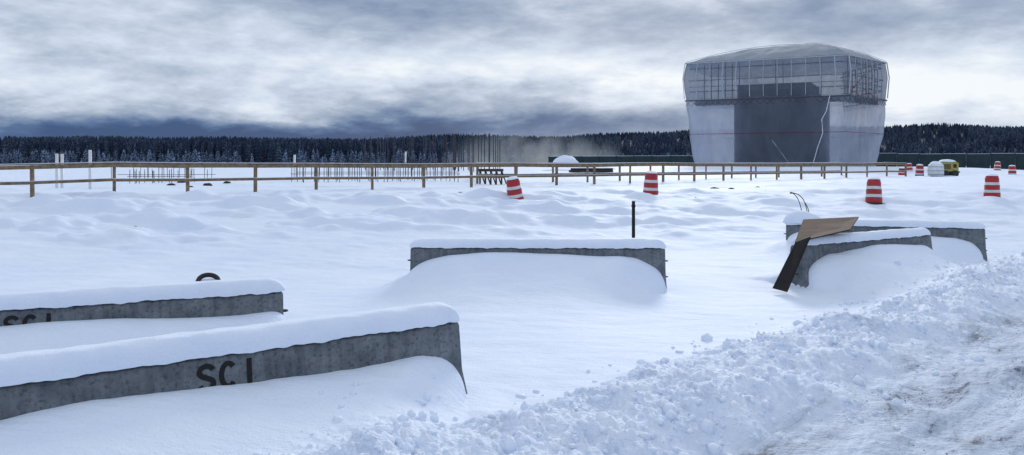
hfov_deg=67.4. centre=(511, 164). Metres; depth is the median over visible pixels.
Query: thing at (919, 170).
traffic barrel
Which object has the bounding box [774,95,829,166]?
seam ropes
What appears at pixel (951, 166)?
yellow generator
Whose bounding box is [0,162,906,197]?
wooden fence
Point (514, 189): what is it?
traffic barrel
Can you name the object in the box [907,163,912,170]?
traffic barrel
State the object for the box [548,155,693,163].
construction hoarding
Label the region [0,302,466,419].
concrete barrier
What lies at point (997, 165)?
traffic barrel
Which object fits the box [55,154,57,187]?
white vent pipe
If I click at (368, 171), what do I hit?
rebar columns
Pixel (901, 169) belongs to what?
traffic barrel
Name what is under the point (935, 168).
white storage tank
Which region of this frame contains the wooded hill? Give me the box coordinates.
[395,130,1015,155]
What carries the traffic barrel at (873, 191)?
on the snow ground
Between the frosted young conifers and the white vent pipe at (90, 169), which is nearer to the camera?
the white vent pipe at (90, 169)
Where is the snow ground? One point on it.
(550, 327)
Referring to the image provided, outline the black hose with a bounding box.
[196,273,220,280]
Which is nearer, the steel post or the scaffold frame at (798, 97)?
the steel post
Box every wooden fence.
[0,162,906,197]
[476,162,841,183]
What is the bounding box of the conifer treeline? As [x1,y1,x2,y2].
[0,137,453,164]
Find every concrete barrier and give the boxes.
[0,278,287,325]
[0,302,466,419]
[407,238,667,288]
[782,211,987,260]
[790,228,932,287]
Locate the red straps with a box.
[688,54,879,134]
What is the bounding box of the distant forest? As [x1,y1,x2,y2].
[0,122,1023,164]
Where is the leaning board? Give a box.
[773,237,810,291]
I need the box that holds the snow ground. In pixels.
[0,165,1023,454]
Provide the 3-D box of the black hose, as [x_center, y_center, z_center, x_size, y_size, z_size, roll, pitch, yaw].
[-6.406,2.466,16.200,0.500,0.095,0.500,10,32,-11]
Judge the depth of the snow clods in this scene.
7.82 m
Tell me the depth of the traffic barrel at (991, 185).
30.79 m
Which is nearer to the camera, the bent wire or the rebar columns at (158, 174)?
the bent wire
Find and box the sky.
[0,0,1023,139]
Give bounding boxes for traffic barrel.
[506,176,523,199]
[643,171,657,194]
[865,177,884,203]
[898,167,904,174]
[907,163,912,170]
[915,164,923,175]
[983,174,1000,196]
[994,161,1000,169]
[1008,165,1016,174]
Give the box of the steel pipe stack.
[569,168,612,171]
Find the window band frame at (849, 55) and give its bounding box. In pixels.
[682,43,889,98]
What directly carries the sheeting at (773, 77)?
on the sheeting at (769, 124)
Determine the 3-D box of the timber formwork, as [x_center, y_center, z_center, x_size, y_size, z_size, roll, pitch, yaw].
[-1.015,0.685,40.220,1.504,0.920,0.619,0,0,0]
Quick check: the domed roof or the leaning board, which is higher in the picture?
the domed roof
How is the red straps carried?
on the sheeting at (769, 124)
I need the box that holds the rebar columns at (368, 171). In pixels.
[291,159,454,182]
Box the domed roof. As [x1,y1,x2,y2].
[689,43,880,62]
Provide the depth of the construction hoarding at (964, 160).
112.69 m
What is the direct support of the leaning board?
on the snow ground
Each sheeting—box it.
[683,55,887,99]
[686,94,884,166]
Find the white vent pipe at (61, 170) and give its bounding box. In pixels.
[60,154,63,187]
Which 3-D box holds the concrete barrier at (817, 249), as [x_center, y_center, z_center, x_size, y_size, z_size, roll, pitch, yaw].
[7.685,2.076,16.700,4.757,1.249,0.613,0,0,-31]
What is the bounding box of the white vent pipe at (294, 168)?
[294,155,295,176]
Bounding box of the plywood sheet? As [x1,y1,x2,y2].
[795,217,858,241]
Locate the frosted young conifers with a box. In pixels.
[0,148,1006,164]
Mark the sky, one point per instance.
(322, 69)
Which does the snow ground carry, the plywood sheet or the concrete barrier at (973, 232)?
the concrete barrier at (973, 232)
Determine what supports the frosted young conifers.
on the snow ground
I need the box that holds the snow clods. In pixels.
[253,246,1023,454]
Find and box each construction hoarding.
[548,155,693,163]
[876,153,1023,169]
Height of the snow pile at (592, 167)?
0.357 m
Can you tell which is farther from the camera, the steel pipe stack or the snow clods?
the steel pipe stack
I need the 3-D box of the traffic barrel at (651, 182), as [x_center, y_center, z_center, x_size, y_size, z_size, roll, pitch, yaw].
[5.426,0.764,29.979,0.800,1.035,0.800,0,3,-40]
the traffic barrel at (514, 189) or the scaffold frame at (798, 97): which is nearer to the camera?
the traffic barrel at (514, 189)
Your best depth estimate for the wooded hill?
766.87 m
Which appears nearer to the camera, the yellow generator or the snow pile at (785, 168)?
the yellow generator
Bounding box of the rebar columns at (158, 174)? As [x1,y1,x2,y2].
[111,167,215,183]
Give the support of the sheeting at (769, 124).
on the snow ground
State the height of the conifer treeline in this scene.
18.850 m
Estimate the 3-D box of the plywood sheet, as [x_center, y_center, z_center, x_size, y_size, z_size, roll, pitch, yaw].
[6.540,1.354,16.067,1.009,0.408,2.563,0,0,31]
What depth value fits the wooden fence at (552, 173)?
45.60 m
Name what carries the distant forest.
on the snow ground
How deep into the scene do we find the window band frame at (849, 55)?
93.88 m
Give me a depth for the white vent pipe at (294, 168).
45.97 m
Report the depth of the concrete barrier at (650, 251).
15.03 m
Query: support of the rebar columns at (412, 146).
on the snow ground
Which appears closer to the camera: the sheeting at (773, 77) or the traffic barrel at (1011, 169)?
the traffic barrel at (1011, 169)
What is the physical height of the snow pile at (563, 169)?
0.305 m
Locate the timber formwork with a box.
[479,169,505,184]
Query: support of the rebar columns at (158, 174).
on the snow ground
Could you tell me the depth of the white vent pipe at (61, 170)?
34.36 m
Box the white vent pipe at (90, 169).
[89,150,91,189]
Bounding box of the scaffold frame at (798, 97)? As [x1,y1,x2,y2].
[685,95,886,105]
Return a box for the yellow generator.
[939,159,959,175]
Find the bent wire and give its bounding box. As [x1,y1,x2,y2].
[790,192,808,211]
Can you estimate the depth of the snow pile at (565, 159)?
121.04 m
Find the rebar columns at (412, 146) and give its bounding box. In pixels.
[365,132,499,171]
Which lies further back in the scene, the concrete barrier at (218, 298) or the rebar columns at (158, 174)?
the rebar columns at (158, 174)
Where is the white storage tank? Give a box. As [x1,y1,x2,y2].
[927,161,947,176]
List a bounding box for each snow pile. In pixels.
[542,168,570,170]
[553,155,578,162]
[571,167,614,168]
[762,167,820,170]
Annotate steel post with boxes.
[631,201,635,237]

